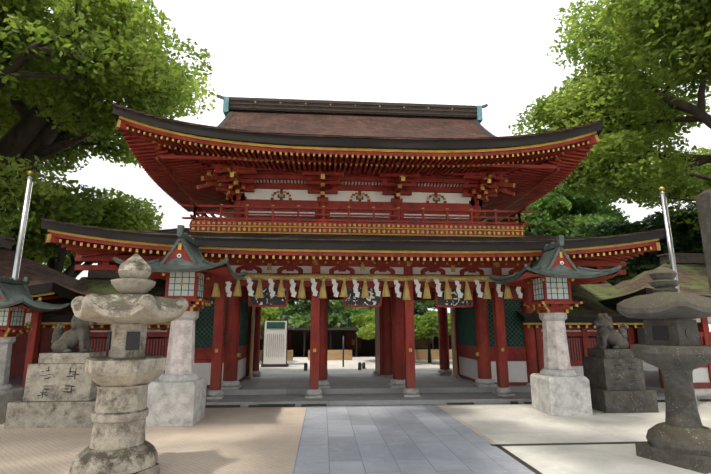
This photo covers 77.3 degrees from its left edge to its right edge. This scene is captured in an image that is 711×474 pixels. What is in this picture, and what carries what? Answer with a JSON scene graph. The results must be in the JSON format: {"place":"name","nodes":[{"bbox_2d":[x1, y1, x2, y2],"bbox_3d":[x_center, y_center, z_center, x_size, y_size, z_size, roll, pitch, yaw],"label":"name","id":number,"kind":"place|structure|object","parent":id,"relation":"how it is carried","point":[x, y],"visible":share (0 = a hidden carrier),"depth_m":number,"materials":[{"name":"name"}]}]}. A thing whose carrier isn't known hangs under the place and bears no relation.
{"place":"outdoors","nodes":[
{"label":"outdoors","id":0,"kind":"place"},
{"bbox_2d":[0,329,710,473],"bbox_3d":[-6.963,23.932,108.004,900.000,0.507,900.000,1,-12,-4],"label":"ground","id":1,"kind":"structure","parent":0,"point":[521,438],"depth_m":6.59,"materials":[{"name":"beige stone"}]},
{"bbox_2d":[0,276,69,422],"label":"lantern","id":2,"kind":"object","parent":1,"relation":"on","point":[17,302],"visible":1,"depth_m":8.28,"materials":[{"name":"stone"}]},
{"bbox_2d":[4,315,105,428],"bbox_3d":[-5.231,2.367,8.214,1.450,1.982,1.000,1,-12,-4],"label":"lion statue","id":3,"kind":"object","parent":1,"relation":"on","point":[60,390],"visible":0.75,"depth_m":7.77,"materials":[{"name":"stone"}]},
{"bbox_2d":[0,236,110,398],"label":"shrine building","id":4,"kind":"structure","parent":1,"relation":"on","point":[49,285],"depth_m":11.79,"materials":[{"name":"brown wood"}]},
{"bbox_2d":[0,169,164,327],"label":"tree","id":5,"kind":"object","parent":1,"relation":"on","point":[102,209],"visible":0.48,"depth_m":17.13,"materials":[{"name":"green plant"}]},
{"bbox_2d":[28,271,170,381],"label":"side corridor building","id":6,"kind":"structure","parent":1,"relation":"on","point":[98,283],"depth_m":11.06,"materials":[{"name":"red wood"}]},
{"bbox_2d":[0,0,215,236],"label":"tree","id":7,"kind":"object","parent":1,"relation":"on","point":[83,69],"visible":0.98,"depth_m":13.41,"materials":[{"name":"green plant"}]},
{"bbox_2d":[69,253,188,473],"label":"stone lantern","id":8,"kind":"object","parent":1,"relation":"on","point":[124,373],"visible":1,"depth_m":5.00,"materials":[{"name":"stone"}]},
{"bbox_2d":[112,225,246,426],"bbox_3d":[-3.259,1.623,8.407,1.962,3.515,1.962,1,-12,-4],"label":"lantern","id":9,"kind":"object","parent":1,"relation":"on","point":[176,394],"visible":0.88,"depth_m":8.11,"materials":[{"name":"stone"}]},
{"bbox_2d":[260,307,284,339],"bbox_3d":[-5.196,4.740,22.058,3.655,3.051,3.412,-6,-13,29],"label":"court tree","id":10,"kind":"object","parent":1,"relation":"on","point":[270,313],"visible":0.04,"depth_m":21.39,"materials":[{"name":"green plant"}]},
{"bbox_2d":[274,304,293,316],"bbox_3d":[-6.782,6.448,33.494,4.644,4.463,5.052,9,-15,-37],"label":"tree","id":11,"kind":"object","parent":1,"relation":"on","point":[287,310],"visible":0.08,"depth_m":32.37,"materials":[{"name":"green plant"}]},
{"bbox_2d":[286,300,298,306],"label":"tree","id":12,"kind":"object","parent":1,"relation":"on","point":[291,302],"visible":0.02,"depth_m":40.26,"materials":[{"name":"green plant"}]},
{"bbox_2d":[289,300,349,327],"bbox_3d":[-2.679,6.337,32.512,4.788,4.288,4.549,8,-14,-36],"label":"tree","id":13,"kind":"object","parent":1,"relation":"on","point":[300,307],"visible":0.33,"depth_m":31.61,"materials":[{"name":"green plant"}]},
{"bbox_2d":[331,300,374,318],"bbox_3d":[0.513,6.599,33.958,5.126,4.352,4.936,9,-14,-37],"label":"tree","id":14,"kind":"object","parent":1,"relation":"on","point":[337,304],"visible":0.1,"depth_m":32.47,"materials":[{"name":"green plant"}]},
{"bbox_2d":[12,171,697,406],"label":"flagpoles","id":15,"kind":"object","parent":1,"relation":"on","point":[16,267],"visible":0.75,"depth_m":9.38,"materials":[{"name":"metal"}]},
{"bbox_2d":[352,308,374,339],"bbox_3d":[1.321,4.896,22.550,3.086,2.940,3.924,1,-12,-4],"label":"court tree","id":16,"kind":"object","parent":1,"relation":"on","point":[366,322],"visible":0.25,"depth_m":22.10,"materials":[{"name":"green plant"}]},
{"bbox_2d":[147,328,657,373],"bbox_3d":[-2.162,9.484,42.389,60.000,1.660,54.700,1,-12,-4],"label":"court","id":17,"kind":"object","parent":1,"relation":"on","point":[357,349],"visible":0.17,"depth_m":24.32,"materials":[{"name":"stone"}]},
{"bbox_2d":[261,319,288,366],"bbox_3d":[-3.496,4.641,19.479,1.134,2.016,0.504,1,-12,-4],"label":"notice board","id":18,"kind":"object","parent":17,"relation":"on","point":[275,342],"visible":0.94,"depth_m":19.26,"materials":[{"name":"paper"}]},
{"bbox_2d":[279,316,294,328],"bbox_3d":[-3.475,4.783,20.588,1.216,2.179,1.216,1,-12,-4],"label":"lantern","id":19,"kind":"object","parent":17,"relation":"on","point":[292,326],"visible":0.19,"depth_m":20.44,"materials":[{"name":"stone"}]},
{"bbox_2d":[24,311,640,329],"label":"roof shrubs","id":20,"kind":"object","parent":17,"relation":"on","point":[303,320],"visible":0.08,"depth_m":27.03,"materials":[{"name":"green plant"}]},
{"bbox_2d":[304,336,364,370],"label":"posts","id":21,"kind":"object","parent":17,"relation":"on","point":[361,366],"visible":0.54,"depth_m":17.81,"materials":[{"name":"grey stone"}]},
{"bbox_2d":[414,301,430,315],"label":"tree","id":22,"kind":"object","parent":1,"relation":"on","point":[420,308],"visible":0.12,"depth_m":31.59,"materials":[{"name":"green plant"}]},
{"bbox_2d":[415,300,437,309],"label":"tree","id":23,"kind":"object","parent":1,"relation":"on","point":[430,303],"depth_m":40.80,"materials":[{"name":"green plant"}]},
{"bbox_2d":[414,310,450,362],"bbox_3d":[3.489,4.835,21.580,3.610,2.673,3.020,-7,-13,31],"label":"court tree","id":24,"kind":"object","parent":1,"relation":"on","point":[426,325],"visible":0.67,"depth_m":20.72,"materials":[{"name":"green plant"}]},
{"bbox_2d":[205,373,710,406],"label":"platform","id":25,"kind":"structure","parent":1,"relation":"on","point":[366,389],"depth_m":10.68,"materials":[{"name":"grey stone"}]},
{"bbox_2d":[164,255,537,398],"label":"gate","id":26,"kind":"structure","parent":25,"relation":"on","point":[493,339],"depth_m":11.10,"materials":[{"name":"wood"}]},
{"bbox_2d":[45,234,660,274],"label":"rafters","id":27,"kind":"object","parent":26,"relation":"on","point":[102,255],"visible":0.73,"depth_m":10.00,"materials":[{"name":"red wood"}]},
{"bbox_2d":[41,218,665,256],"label":"roof","id":28,"kind":"structure","parent":26,"relation":"attached to","point":[528,244],"depth_m":9.52,"materials":[{"name":"black wood"}]},
{"bbox_2d":[178,183,534,242],"bbox_3d":[-0.012,-0.354,13.697,9.241,2.100,5.373,1,-12,-4],"label":"storey","id":29,"kind":"object","parent":26,"relation":"on","point":[281,208],"visible":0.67,"depth_m":11.63,"materials":[{"name":"red wood"}]},
{"bbox_2d":[197,164,514,215],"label":"brackets","id":30,"kind":"object","parent":29,"relation":"on","point":[230,181],"visible":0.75,"depth_m":11.66,"materials":[{"name":"red wood"}]},
{"bbox_2d":[115,119,599,221],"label":"rafters","id":31,"kind":"object","parent":30,"relation":"on","point":[175,177],"visible":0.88,"depth_m":11.02,"materials":[{"name":"red wood"}]},
{"bbox_2d":[112,94,602,219],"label":"roof","id":32,"kind":"structure","parent":31,"relation":"on","point":[333,128],"depth_m":10.67,"materials":[{"name":"brown wood"}]},
{"bbox_2d":[211,273,522,307],"bbox_3d":[0.343,1.331,10.927,7.514,0.792,0.764,1,-12,-4],"label":"shimenawa rope","id":33,"kind":"object","parent":26,"relation":"attached to","point":[356,295],"visible":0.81,"depth_m":10.66,"materials":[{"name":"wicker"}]},
{"bbox_2d":[205,399,710,407],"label":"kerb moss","id":34,"kind":"object","parent":1,"relation":"on","point":[306,405],"visible":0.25,"depth_m":9.59,"materials":[{"name":"green plant"}]},
{"bbox_2d":[488,235,621,415],"bbox_3d":[4.154,1.809,9.319,1.962,3.515,1.962,1,-12,-4],"label":"lantern","id":35,"kind":"object","parent":1,"relation":"on","point":[559,385],"visible":0.96,"depth_m":9.04,"materials":[{"name":"stone"}]},
{"bbox_2d":[483,183,631,236],"bbox_3d":[12.506,2.224,29.042,10.814,11.465,10.926,11,-16,-44],"label":"tree","id":36,"kind":"object","parent":1,"relation":"on","point":[556,212],"visible":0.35,"depth_m":25.38,"materials":[{"name":"green plant"}]},
{"bbox_2d":[516,281,645,375],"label":"side corridor building","id":37,"kind":"structure","parent":1,"relation":"on","point":[582,339],"depth_m":11.80,"materials":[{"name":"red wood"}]},
{"bbox_2d":[508,0,710,233],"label":"tree","id":38,"kind":"object","parent":1,"relation":"on","point":[633,106],"visible":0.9,"depth_m":15.24,"materials":[{"name":"green plant"}]},
{"bbox_2d":[582,313,658,412],"bbox_3d":[5.499,2.640,9.555,1.100,1.981,1.000,1,-12,-4],"label":"lion statue","id":39,"kind":"object","parent":1,"relation":"on","point":[613,370],"visible":1,"depth_m":9.15,"materials":[{"name":"stone"}]},
{"bbox_2d":[565,205,703,285],"bbox_3d":[15.497,2.693,23.645,8.245,8.394,7.861,1,-12,-4],"label":"tree","id":40,"kind":"object","parent":1,"relation":"on","point":[685,238],"visible":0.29,"depth_m":22.20,"materials":[{"name":"green plant"}]},
{"bbox_2d":[598,253,710,392],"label":"shrine building","id":41,"kind":"structure","parent":1,"relation":"on","point":[692,273],"depth_m":12.51,"materials":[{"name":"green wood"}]},
{"bbox_2d":[617,267,710,473],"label":"stone lantern","id":42,"kind":"object","parent":1,"relation":"on","point":[674,351],"visible":1,"depth_m":5.71,"materials":[{"name":"stone"}]},
{"bbox_2d":[695,189,710,293],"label":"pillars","id":43,"kind":"structure","parent":1,"relation":"on","point":[703,201],"depth_m":9.64,"materials":[{"name":"stone"}]},
{"bbox_2d":[35,0,710,328],"label":"sky","id":44,"kind":"structure","parent":0,"point":[492,53],"materials":[{"name":"white"}]}
]}

